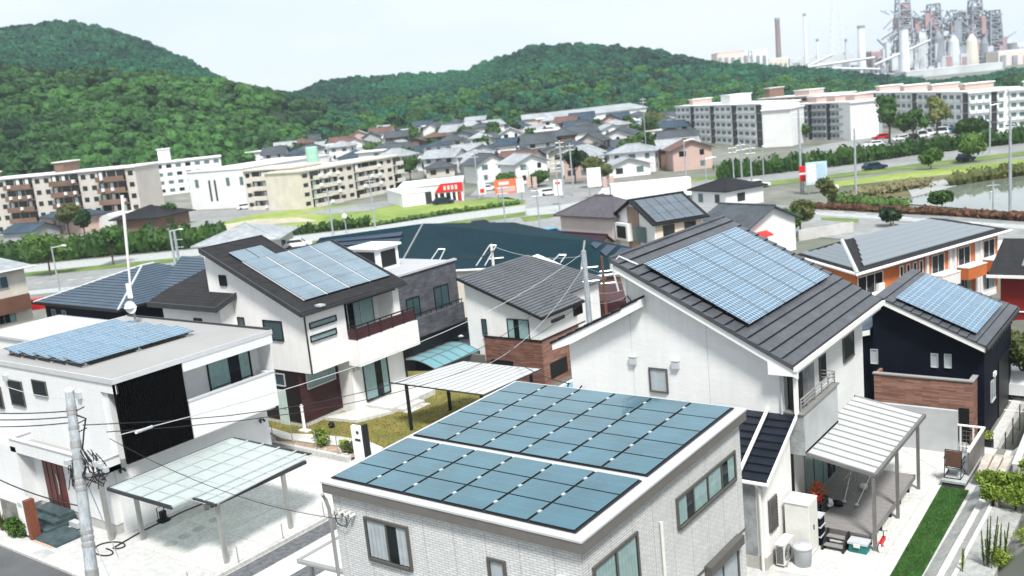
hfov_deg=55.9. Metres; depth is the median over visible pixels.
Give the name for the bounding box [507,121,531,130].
house
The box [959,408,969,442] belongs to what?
door
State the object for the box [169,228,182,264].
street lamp
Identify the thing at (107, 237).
tree
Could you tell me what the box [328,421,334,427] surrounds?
black lamp
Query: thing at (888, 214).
tree
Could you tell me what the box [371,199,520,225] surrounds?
hedge
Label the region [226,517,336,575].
dark gravel strip
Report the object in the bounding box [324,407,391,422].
ramp
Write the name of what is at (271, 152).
house
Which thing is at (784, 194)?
ground
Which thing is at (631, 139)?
tree
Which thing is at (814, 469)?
window
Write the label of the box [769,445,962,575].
yard slab
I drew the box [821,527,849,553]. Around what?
deck steps
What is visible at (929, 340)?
navy house
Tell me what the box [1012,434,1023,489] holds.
boundary wall
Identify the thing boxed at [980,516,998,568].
spiky plant
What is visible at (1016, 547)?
rock face
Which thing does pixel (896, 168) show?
verge
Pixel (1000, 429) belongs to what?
path
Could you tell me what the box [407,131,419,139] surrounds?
tree
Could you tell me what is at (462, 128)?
tree
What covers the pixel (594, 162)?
tree
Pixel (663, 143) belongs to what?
house
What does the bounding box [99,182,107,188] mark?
window
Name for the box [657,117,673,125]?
house
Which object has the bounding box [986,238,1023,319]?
red building
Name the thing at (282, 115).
hills
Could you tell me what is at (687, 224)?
window
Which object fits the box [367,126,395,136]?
house
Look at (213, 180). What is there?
slit window
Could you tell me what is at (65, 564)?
kerb
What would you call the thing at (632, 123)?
tree
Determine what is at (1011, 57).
factory building
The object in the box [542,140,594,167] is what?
house
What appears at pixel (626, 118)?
tree
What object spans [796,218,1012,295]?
orange apartment
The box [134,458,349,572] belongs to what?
driveway
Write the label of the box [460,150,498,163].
house
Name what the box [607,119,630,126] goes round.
house
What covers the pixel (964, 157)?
parked car
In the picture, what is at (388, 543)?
window
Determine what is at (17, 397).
window
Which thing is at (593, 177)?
sign board
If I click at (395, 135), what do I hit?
house
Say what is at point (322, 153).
house
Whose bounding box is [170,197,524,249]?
field
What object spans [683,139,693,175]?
street lamp
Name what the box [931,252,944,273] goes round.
window
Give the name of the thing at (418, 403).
block steps
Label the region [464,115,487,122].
house
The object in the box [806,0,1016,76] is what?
steelworks
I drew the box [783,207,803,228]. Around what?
tree
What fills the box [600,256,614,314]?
utility pole
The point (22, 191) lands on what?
window
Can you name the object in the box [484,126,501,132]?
tree
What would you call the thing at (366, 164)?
window
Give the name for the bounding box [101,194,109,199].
window
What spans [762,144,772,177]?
street lamp
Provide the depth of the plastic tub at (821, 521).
30.84 m
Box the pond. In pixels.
[907,177,1023,211]
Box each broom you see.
[842,470,851,502]
[854,476,870,505]
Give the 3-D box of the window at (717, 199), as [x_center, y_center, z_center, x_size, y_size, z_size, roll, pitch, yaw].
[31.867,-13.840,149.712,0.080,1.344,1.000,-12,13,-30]
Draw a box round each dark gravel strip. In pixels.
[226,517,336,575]
[290,566,324,575]
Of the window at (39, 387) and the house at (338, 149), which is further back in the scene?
the house at (338, 149)
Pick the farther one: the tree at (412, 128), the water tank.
the tree at (412, 128)
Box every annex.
[0,315,106,347]
[386,188,426,206]
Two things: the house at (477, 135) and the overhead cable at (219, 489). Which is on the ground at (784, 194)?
the house at (477, 135)
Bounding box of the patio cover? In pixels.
[806,395,925,551]
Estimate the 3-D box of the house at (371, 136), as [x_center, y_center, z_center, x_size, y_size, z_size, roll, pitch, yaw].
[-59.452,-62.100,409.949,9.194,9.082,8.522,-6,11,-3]
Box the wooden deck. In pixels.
[819,467,915,544]
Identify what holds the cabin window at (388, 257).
in the grey stone house at (429, 292)
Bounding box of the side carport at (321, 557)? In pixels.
[297,536,342,575]
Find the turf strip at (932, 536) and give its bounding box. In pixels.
[891,486,968,575]
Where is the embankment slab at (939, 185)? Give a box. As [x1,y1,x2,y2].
[908,179,956,196]
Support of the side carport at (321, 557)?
on the driveway at (326, 573)
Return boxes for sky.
[0,0,1023,91]
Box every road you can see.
[0,546,71,575]
[25,216,524,290]
[691,143,1023,187]
[795,209,1023,240]
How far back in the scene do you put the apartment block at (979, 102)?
237.50 m
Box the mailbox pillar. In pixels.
[350,423,370,460]
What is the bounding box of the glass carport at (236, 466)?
[107,437,311,563]
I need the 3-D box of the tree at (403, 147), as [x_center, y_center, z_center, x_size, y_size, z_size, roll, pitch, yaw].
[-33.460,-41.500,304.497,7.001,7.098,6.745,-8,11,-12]
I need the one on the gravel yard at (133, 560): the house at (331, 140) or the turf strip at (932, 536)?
the turf strip at (932, 536)
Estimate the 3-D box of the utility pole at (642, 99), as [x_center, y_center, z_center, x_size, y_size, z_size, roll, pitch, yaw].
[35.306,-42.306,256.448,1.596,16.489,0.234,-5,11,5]
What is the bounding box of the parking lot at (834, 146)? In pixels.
[794,129,1008,153]
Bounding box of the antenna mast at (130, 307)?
[120,195,136,321]
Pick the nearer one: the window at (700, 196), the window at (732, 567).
the window at (732, 567)
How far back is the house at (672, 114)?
378.75 m
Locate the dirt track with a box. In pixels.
[197,217,316,229]
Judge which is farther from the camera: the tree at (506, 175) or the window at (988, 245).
the tree at (506, 175)
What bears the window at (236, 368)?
in the flat roofed house at (125, 369)
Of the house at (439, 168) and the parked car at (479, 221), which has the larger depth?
the house at (439, 168)
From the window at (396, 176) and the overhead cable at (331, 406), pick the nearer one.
the overhead cable at (331, 406)
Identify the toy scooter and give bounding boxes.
[878,529,886,551]
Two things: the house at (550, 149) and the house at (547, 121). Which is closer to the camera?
the house at (550, 149)
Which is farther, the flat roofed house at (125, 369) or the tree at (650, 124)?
the tree at (650, 124)
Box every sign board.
[478,180,485,199]
[494,178,523,202]
[553,179,562,198]
[586,167,601,196]
[799,166,805,193]
[805,161,826,194]
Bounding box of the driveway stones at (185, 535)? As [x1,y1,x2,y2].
[164,517,216,546]
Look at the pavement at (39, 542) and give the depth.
37.09 m
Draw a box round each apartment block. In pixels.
[0,159,164,234]
[139,148,221,194]
[240,161,322,209]
[262,154,405,210]
[675,93,800,146]
[758,86,856,102]
[760,105,804,147]
[799,91,882,139]
[834,99,878,139]
[857,81,1019,130]
[967,89,1006,131]
[1008,81,1023,125]
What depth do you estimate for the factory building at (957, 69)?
948.63 m
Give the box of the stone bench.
[69,519,79,528]
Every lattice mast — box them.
[747,50,753,62]
[828,0,844,53]
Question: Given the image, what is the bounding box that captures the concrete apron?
[924,483,981,575]
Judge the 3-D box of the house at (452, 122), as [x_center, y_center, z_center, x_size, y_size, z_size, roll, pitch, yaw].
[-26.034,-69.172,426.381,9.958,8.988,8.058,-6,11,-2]
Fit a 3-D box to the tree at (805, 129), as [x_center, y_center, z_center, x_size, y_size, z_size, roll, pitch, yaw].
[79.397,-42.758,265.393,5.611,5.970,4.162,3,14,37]
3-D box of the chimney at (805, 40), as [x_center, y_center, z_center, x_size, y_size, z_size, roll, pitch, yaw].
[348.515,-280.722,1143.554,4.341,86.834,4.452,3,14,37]
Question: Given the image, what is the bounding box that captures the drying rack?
[843,471,867,496]
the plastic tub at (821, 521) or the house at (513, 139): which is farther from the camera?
the house at (513, 139)
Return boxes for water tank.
[305,146,325,163]
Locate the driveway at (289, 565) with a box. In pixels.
[253,529,337,575]
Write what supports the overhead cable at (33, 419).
attached to the utility pole at (78, 470)
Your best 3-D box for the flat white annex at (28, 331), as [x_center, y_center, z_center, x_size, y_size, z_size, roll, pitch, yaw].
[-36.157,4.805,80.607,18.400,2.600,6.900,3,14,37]
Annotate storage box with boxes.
[847,536,870,554]
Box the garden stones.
[293,438,350,455]
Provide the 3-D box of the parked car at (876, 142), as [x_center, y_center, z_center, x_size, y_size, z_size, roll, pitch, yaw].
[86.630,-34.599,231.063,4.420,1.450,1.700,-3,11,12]
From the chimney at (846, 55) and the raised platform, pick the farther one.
the chimney at (846, 55)
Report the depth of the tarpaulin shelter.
214.47 m
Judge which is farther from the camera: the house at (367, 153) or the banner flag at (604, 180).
the house at (367, 153)
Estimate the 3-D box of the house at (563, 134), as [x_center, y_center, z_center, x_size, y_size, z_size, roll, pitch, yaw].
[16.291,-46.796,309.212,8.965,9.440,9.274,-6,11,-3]
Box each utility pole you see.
[63,387,109,575]
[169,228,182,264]
[173,230,182,260]
[323,188,333,235]
[364,174,375,227]
[470,151,479,198]
[490,244,503,265]
[496,185,507,221]
[531,187,542,227]
[551,160,560,210]
[555,140,564,197]
[565,143,574,195]
[581,250,598,322]
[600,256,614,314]
[640,97,645,143]
[728,145,736,177]
[735,142,744,179]
[745,145,752,180]
[793,110,803,192]
[986,181,999,209]
[1003,116,1016,211]
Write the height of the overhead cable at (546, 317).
3.728 m
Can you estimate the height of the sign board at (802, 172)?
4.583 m
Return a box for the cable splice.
[135,425,152,433]
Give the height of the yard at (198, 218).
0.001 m
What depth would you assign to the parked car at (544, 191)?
193.71 m
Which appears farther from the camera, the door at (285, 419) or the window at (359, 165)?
the window at (359, 165)
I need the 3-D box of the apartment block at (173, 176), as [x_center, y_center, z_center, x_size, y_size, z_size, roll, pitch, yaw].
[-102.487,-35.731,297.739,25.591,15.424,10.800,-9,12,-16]
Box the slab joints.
[871,449,938,575]
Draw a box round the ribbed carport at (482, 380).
[391,361,541,430]
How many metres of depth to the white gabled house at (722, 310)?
32.76 m
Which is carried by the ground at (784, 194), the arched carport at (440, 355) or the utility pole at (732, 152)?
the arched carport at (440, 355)
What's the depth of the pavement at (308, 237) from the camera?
164.87 m
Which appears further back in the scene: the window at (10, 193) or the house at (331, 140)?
the house at (331, 140)
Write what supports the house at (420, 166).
on the ground at (784, 194)
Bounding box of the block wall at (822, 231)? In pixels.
[798,222,853,240]
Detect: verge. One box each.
[25,212,524,276]
[520,213,556,221]
[691,145,992,181]
[692,151,1023,194]
[821,217,858,222]
[833,159,1023,185]
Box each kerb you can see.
[0,531,115,575]
[212,440,350,575]
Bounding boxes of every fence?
[186,501,333,575]
[270,423,345,453]
[957,424,981,452]
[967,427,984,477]
[997,397,1023,449]
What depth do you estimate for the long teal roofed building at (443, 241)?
94.90 m
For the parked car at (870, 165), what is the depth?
181.18 m
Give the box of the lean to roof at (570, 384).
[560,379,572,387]
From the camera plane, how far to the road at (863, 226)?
120.18 m
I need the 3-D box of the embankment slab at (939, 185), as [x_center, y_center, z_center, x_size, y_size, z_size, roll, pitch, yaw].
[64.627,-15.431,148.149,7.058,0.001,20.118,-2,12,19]
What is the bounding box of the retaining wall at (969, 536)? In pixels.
[936,444,1021,575]
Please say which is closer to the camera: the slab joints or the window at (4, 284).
the slab joints
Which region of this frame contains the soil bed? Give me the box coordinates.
[280,440,354,457]
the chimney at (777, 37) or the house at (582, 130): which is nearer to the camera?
the house at (582, 130)
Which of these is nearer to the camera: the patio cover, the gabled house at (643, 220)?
the patio cover
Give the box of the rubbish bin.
[792,541,812,567]
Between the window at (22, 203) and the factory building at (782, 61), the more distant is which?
the factory building at (782, 61)
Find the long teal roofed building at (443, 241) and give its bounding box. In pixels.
[316,222,632,316]
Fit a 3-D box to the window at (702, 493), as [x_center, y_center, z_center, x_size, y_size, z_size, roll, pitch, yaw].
[4.899,5.001,24.035,0.085,0.814,3.348,3,14,37]
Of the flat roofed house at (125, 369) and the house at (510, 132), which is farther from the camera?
the house at (510, 132)
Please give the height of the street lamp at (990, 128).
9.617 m
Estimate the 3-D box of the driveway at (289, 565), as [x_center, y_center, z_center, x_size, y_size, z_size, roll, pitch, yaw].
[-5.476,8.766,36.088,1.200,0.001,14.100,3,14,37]
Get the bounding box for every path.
[269,427,383,454]
[990,396,1023,447]
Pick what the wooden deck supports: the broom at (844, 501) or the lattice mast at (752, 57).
the broom at (844, 501)
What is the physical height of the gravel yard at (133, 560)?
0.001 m
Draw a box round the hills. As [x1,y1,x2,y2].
[152,95,402,126]
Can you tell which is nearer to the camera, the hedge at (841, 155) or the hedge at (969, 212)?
the hedge at (969, 212)
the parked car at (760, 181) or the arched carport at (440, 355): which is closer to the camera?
the arched carport at (440, 355)
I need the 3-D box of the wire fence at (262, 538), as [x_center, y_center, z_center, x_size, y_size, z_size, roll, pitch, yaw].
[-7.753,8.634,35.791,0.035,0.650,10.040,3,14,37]
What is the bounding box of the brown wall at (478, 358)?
[447,353,485,364]
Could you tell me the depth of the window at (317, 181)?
219.01 m
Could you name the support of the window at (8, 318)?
in the house at (15, 304)
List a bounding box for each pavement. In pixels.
[24,205,524,272]
[28,286,75,294]
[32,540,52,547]
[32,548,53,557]
[526,202,577,215]
[814,212,1023,228]
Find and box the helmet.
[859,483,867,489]
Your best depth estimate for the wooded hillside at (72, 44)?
621.15 m
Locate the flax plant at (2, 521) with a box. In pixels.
[0,512,6,530]
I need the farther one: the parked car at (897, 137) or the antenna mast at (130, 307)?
the parked car at (897, 137)
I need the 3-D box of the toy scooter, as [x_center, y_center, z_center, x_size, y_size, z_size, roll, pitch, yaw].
[11.621,7.912,30.270,0.246,0.588,0.708,3,14,37]
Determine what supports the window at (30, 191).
in the apartment block at (26, 198)
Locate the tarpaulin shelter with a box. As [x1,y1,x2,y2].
[98,210,130,227]
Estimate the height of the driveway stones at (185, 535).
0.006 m
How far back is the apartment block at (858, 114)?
257.20 m
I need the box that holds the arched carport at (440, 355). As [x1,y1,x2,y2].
[406,341,479,368]
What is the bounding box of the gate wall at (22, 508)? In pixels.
[0,488,40,539]
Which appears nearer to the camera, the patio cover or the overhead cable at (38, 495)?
the overhead cable at (38, 495)
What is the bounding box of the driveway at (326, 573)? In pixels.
[316,570,343,575]
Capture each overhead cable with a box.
[0,384,63,398]
[0,411,66,413]
[0,417,67,420]
[0,422,67,426]
[0,480,77,505]
[82,274,577,425]
[88,485,118,557]
[107,300,584,431]
[109,438,338,518]
[118,254,580,435]
[453,250,493,258]
[489,268,582,363]
[493,341,569,383]
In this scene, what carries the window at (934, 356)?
in the navy house at (929, 340)
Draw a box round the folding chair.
[943,449,965,479]
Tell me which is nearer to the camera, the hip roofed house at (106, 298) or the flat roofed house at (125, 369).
the flat roofed house at (125, 369)
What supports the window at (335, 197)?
in the apartment block at (306, 187)
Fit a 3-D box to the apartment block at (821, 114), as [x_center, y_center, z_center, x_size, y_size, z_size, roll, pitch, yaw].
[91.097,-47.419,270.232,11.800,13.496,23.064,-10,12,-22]
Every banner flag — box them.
[526,177,530,189]
[532,177,536,189]
[602,176,606,187]
[609,176,613,183]
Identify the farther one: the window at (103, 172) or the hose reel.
the window at (103, 172)
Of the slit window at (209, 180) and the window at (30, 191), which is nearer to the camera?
the window at (30, 191)
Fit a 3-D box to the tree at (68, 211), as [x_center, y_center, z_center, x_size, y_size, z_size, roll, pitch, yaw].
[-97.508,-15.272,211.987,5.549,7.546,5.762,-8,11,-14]
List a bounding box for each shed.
[0,222,62,240]
[521,103,646,121]
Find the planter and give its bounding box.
[984,429,993,447]
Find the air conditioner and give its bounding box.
[775,533,793,567]
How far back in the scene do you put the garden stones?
43.99 m
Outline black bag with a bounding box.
[833,499,843,506]
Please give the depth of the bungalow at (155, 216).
205.14 m
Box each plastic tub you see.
[817,511,824,526]
[818,522,825,536]
[818,531,825,545]
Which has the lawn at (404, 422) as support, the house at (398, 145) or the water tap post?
the water tap post
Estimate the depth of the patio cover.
32.30 m
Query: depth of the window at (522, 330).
60.82 m
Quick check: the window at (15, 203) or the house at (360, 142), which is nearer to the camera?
the window at (15, 203)
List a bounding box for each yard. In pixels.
[0,432,996,575]
[166,208,284,228]
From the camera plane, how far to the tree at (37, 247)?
147.69 m
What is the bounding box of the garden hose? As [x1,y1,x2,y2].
[95,503,202,555]
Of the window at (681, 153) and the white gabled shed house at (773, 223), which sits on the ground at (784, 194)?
the white gabled shed house at (773, 223)
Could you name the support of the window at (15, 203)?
in the apartment block at (26, 198)
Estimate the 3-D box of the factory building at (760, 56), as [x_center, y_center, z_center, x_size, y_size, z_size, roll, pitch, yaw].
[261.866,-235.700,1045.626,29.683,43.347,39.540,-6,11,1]
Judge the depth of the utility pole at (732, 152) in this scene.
174.41 m
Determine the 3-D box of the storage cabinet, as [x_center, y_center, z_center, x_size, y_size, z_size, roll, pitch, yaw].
[9.171,7.496,30.502,0.830,1.800,0.810,3,14,37]
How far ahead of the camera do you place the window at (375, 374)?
49.89 m
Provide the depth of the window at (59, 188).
222.68 m
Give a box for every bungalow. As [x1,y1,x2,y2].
[38,208,112,234]
[108,205,195,231]
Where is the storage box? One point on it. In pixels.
(859, 545)
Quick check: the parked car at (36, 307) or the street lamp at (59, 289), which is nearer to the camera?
the parked car at (36, 307)
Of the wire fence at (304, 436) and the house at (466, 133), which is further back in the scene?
the house at (466, 133)
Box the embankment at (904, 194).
[843,175,1023,198]
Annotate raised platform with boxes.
[941,454,981,488]
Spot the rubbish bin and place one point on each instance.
(802, 550)
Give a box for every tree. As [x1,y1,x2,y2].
[14,230,73,275]
[54,202,81,234]
[72,209,91,235]
[91,224,128,264]
[160,202,176,208]
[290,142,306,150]
[362,141,382,149]
[401,155,421,180]
[402,146,417,155]
[407,125,418,131]
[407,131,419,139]
[422,137,439,144]
[455,125,472,132]
[473,134,489,144]
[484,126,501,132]
[486,121,499,127]
[495,171,516,179]
[509,121,521,129]
[524,127,535,134]
[526,170,549,185]
[561,147,588,183]
[579,155,613,187]
[592,118,603,124]
[617,135,638,146]
[622,115,634,120]
[627,120,638,127]
[632,124,643,130]
[635,131,654,143]
[640,117,659,130]
[641,110,667,121]
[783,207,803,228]
[788,198,815,229]
[801,123,810,134]
[815,176,838,201]
[873,93,899,142]
[878,206,903,225]
[892,107,931,141]
[917,147,944,168]
[926,95,951,133]
[927,189,953,206]
[951,116,992,134]
[956,131,987,162]
[1009,329,1023,397]
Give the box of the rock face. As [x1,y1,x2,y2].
[996,508,1023,575]
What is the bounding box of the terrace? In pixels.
[365,386,434,413]
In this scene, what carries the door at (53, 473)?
in the flat roofed house at (125, 369)
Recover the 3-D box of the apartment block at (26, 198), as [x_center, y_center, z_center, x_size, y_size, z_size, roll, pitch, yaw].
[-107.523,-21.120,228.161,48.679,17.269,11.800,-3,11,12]
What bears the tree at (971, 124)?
on the ground at (784, 194)
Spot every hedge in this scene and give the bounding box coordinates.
[0,220,226,263]
[293,215,371,234]
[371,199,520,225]
[712,123,1023,178]
[813,201,1023,220]
[829,191,912,206]
[845,177,938,196]
[944,162,1023,185]
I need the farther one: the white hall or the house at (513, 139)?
the house at (513, 139)
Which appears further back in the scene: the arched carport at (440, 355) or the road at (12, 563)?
the arched carport at (440, 355)
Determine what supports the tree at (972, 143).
on the ground at (784, 194)
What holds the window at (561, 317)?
in the brick based house at (488, 288)
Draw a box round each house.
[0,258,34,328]
[0,314,278,547]
[33,256,205,319]
[146,235,419,426]
[190,222,298,256]
[244,150,262,160]
[260,145,289,159]
[273,140,296,147]
[282,149,305,156]
[296,144,325,152]
[297,138,316,143]
[307,134,323,140]
[313,141,327,152]
[318,151,332,161]
[320,381,746,575]
[324,135,356,153]
[326,141,358,160]
[334,151,357,160]
[345,138,364,147]
[347,241,467,370]
[351,130,366,139]
[353,147,364,151]
[355,149,386,157]
[360,131,382,142]
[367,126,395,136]
[371,140,396,149]
[378,148,419,172]
[383,130,409,141]
[386,141,412,149]
[400,127,422,137]
[406,137,426,145]
[412,119,432,135]
[412,145,423,158]
[417,160,424,170]
[420,140,456,153]
[420,147,467,174]
[421,122,440,135]
[421,132,448,139]
[423,160,456,178]
[438,123,465,133]
[439,134,465,144]
[441,120,463,124]
[450,141,486,150]
[452,254,606,384]
[454,129,483,137]
[455,149,481,174]
[459,153,504,183]
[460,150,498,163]
[463,120,478,126]
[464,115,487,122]
[464,137,469,143]
[468,132,491,143]
[468,144,499,151]
[471,123,487,131]
[480,119,506,130]
[484,132,500,143]
[487,139,517,152]
[496,137,519,149]
[496,153,550,183]
[498,148,545,157]
[499,127,522,137]
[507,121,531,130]
[516,132,557,148]
[521,113,545,125]
[521,125,546,134]
[533,128,559,132]
[534,146,552,158]
[535,118,543,124]
[540,114,558,127]
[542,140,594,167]
[546,143,576,171]
[550,215,884,571]
[553,115,578,127]
[553,194,626,244]
[554,127,577,144]
[557,143,607,174]
[559,146,604,178]
[560,119,589,127]
[562,123,598,140]
[568,111,595,118]
[572,121,600,126]
[577,116,599,121]
[578,131,611,146]
[591,143,607,149]
[598,123,622,134]
[600,113,623,122]
[604,146,615,162]
[605,126,642,139]
[605,143,660,171]
[605,155,653,177]
[606,111,630,118]
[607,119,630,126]
[608,138,643,147]
[613,191,709,247]
[630,111,645,118]
[646,129,661,132]
[652,128,700,139]
[653,136,700,168]
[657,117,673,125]
[659,119,691,130]
[661,138,714,171]
[662,111,676,119]
[687,176,767,207]
[703,202,802,250]
[862,269,1019,443]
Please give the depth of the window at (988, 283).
80.04 m
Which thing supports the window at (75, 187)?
in the apartment block at (26, 198)
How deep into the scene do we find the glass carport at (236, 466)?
35.91 m
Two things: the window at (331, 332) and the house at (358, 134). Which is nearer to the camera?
the window at (331, 332)
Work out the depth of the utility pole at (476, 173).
201.26 m
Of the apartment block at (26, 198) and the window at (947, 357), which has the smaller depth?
the window at (947, 357)
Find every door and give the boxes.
[41,460,70,507]
[277,389,290,424]
[425,191,431,203]
[787,371,803,409]
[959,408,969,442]
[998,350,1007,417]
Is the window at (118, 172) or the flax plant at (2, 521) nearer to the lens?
the flax plant at (2, 521)
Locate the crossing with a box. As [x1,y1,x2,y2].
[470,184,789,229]
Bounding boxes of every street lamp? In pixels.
[51,245,65,290]
[342,214,346,233]
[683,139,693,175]
[705,157,715,182]
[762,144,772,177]
[853,126,869,195]
[989,103,1000,152]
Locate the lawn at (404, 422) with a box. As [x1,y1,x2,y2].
[268,371,492,446]
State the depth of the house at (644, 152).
223.54 m
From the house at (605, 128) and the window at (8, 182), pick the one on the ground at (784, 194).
the house at (605, 128)
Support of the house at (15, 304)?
on the ground at (784, 194)
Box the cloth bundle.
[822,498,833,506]
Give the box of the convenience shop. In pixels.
[398,176,464,203]
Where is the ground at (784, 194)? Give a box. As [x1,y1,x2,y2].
[0,64,1023,575]
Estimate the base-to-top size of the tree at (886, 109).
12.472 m
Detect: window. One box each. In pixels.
[0,276,8,289]
[0,312,16,324]
[0,387,4,408]
[5,180,13,185]
[7,191,15,196]
[7,379,26,407]
[9,202,18,207]
[12,213,20,218]
[14,179,22,184]
[16,190,24,195]
[19,201,27,206]
[21,212,29,217]
[23,178,32,187]
[25,189,34,198]
[27,200,37,209]
[30,211,39,220]
[30,379,48,397]
[50,175,59,181]
[51,309,55,315]
[53,187,61,192]
[55,198,63,203]
[60,175,68,180]
[62,186,70,191]
[64,197,72,202]
[69,174,78,183]
[71,185,80,194]
[73,196,82,205]
[97,171,105,176]
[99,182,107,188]
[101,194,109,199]
[103,205,112,210]
[106,170,115,176]
[108,182,117,187]
[110,193,119,198]
[112,204,121,210]
[116,169,125,178]
[118,181,127,190]
[120,192,129,201]
[167,217,174,223]
[206,351,252,390]
[208,180,212,200]
[213,180,218,200]
[218,275,227,285]
[237,317,244,325]
[239,177,243,184]
[251,172,259,176]
[254,191,262,195]
[262,320,283,340]
[274,373,285,386]
[305,366,335,389]
[309,170,317,178]
[309,315,336,328]
[310,180,319,188]
[310,327,336,342]
[312,189,320,197]
[313,198,321,206]
[331,194,339,199]
[344,297,375,336]
[353,163,360,171]
[356,189,363,197]
[356,252,374,262]
[361,162,368,166]
[362,357,391,401]
[363,516,413,571]
[369,161,376,165]
[380,248,396,267]
[392,157,399,164]
[394,174,401,181]
[406,295,421,317]
[433,283,450,309]
[481,319,487,333]
[482,164,487,169]
[486,556,506,575]
[506,318,529,338]
[520,164,526,169]
[551,315,564,322]
[573,304,582,315]
[592,531,641,575]
[614,222,632,241]
[616,168,622,173]
[633,226,646,242]
[636,166,643,171]
[648,367,668,393]
[663,224,674,236]
[675,450,736,530]
[679,151,685,156]
[684,220,695,228]
[698,194,702,201]
[714,550,740,575]
[715,194,719,202]
[737,192,744,200]
[767,494,778,533]
[804,411,840,493]
[818,352,826,381]
[842,330,854,362]
[857,270,882,292]
[870,349,877,363]
[899,265,903,277]
[906,263,910,272]
[913,261,916,269]
[919,259,922,271]
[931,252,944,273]
[931,353,937,367]
[944,354,951,368]
[958,245,970,265]
[958,280,970,288]
[983,238,994,257]
[983,272,994,294]
[990,377,995,402]
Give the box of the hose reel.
[156,507,170,523]
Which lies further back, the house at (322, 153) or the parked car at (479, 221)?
the house at (322, 153)
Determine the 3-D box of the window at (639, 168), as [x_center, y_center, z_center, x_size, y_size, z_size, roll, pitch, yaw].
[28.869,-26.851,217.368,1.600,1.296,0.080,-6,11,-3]
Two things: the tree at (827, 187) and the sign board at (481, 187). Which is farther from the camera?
the sign board at (481, 187)
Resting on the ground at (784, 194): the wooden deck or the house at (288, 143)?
the house at (288, 143)
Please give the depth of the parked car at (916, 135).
239.30 m
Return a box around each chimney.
[774,18,780,57]
[803,13,807,64]
[816,39,819,67]
[844,39,847,59]
[857,25,865,72]
[899,26,909,71]
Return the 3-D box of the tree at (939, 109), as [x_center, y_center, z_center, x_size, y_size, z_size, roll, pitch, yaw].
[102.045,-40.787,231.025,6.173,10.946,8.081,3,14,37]
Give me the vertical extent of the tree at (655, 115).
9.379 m
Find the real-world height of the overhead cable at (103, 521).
2.995 m
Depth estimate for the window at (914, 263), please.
73.96 m
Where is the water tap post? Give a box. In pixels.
[298,404,310,432]
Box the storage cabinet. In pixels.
[783,491,818,554]
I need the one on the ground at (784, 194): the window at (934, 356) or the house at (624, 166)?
the house at (624, 166)
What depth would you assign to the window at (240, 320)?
48.57 m
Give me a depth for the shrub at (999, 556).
27.13 m
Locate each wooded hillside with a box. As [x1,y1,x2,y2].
[0,19,1023,139]
[0,63,1023,176]
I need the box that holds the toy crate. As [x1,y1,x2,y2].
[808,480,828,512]
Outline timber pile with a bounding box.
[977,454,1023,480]
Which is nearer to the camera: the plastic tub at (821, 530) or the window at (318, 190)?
the plastic tub at (821, 530)
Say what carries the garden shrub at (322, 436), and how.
on the soil bed
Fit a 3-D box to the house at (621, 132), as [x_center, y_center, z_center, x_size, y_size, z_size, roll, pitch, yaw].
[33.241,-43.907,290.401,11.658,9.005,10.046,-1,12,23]
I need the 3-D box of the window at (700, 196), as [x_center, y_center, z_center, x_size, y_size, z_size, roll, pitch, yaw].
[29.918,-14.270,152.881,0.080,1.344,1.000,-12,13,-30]
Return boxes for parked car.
[31,297,44,309]
[236,203,247,209]
[284,238,311,248]
[432,197,453,204]
[470,219,494,222]
[485,184,494,189]
[538,188,553,195]
[543,227,561,230]
[748,179,770,186]
[861,161,887,169]
[863,140,883,145]
[871,133,887,139]
[891,134,908,140]
[904,133,919,139]
[915,130,929,137]
[921,128,938,134]
[934,126,949,133]
[956,153,975,161]
[1009,364,1023,395]
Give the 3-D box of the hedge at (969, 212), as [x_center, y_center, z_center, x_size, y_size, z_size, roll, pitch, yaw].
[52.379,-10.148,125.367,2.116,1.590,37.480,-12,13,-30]
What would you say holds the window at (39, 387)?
in the flat roofed house at (125, 369)
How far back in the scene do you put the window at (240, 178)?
235.51 m
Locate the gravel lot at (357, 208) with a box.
[302,201,394,213]
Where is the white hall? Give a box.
[186,154,328,209]
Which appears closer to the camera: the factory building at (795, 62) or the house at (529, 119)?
the house at (529, 119)
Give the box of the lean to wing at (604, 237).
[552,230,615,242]
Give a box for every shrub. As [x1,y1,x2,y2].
[3,516,26,537]
[311,426,330,446]
[340,440,353,452]
[972,459,1023,509]
[990,526,1023,567]
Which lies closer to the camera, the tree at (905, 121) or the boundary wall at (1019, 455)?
the boundary wall at (1019, 455)
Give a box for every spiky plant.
[959,548,964,571]
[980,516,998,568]
[998,523,1009,554]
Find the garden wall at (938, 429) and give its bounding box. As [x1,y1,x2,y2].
[883,402,957,451]
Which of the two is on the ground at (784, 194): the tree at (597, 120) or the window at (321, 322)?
the tree at (597, 120)
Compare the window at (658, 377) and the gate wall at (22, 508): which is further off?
the gate wall at (22, 508)
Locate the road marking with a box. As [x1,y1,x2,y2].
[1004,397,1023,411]
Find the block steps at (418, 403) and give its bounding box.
[398,399,430,412]
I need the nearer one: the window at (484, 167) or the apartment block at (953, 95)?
the window at (484, 167)
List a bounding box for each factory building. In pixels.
[711,50,743,62]
[743,48,768,65]
[768,56,789,67]
[789,52,855,71]
[866,50,888,73]
[893,62,1002,77]
[985,48,1023,65]
[1007,42,1023,49]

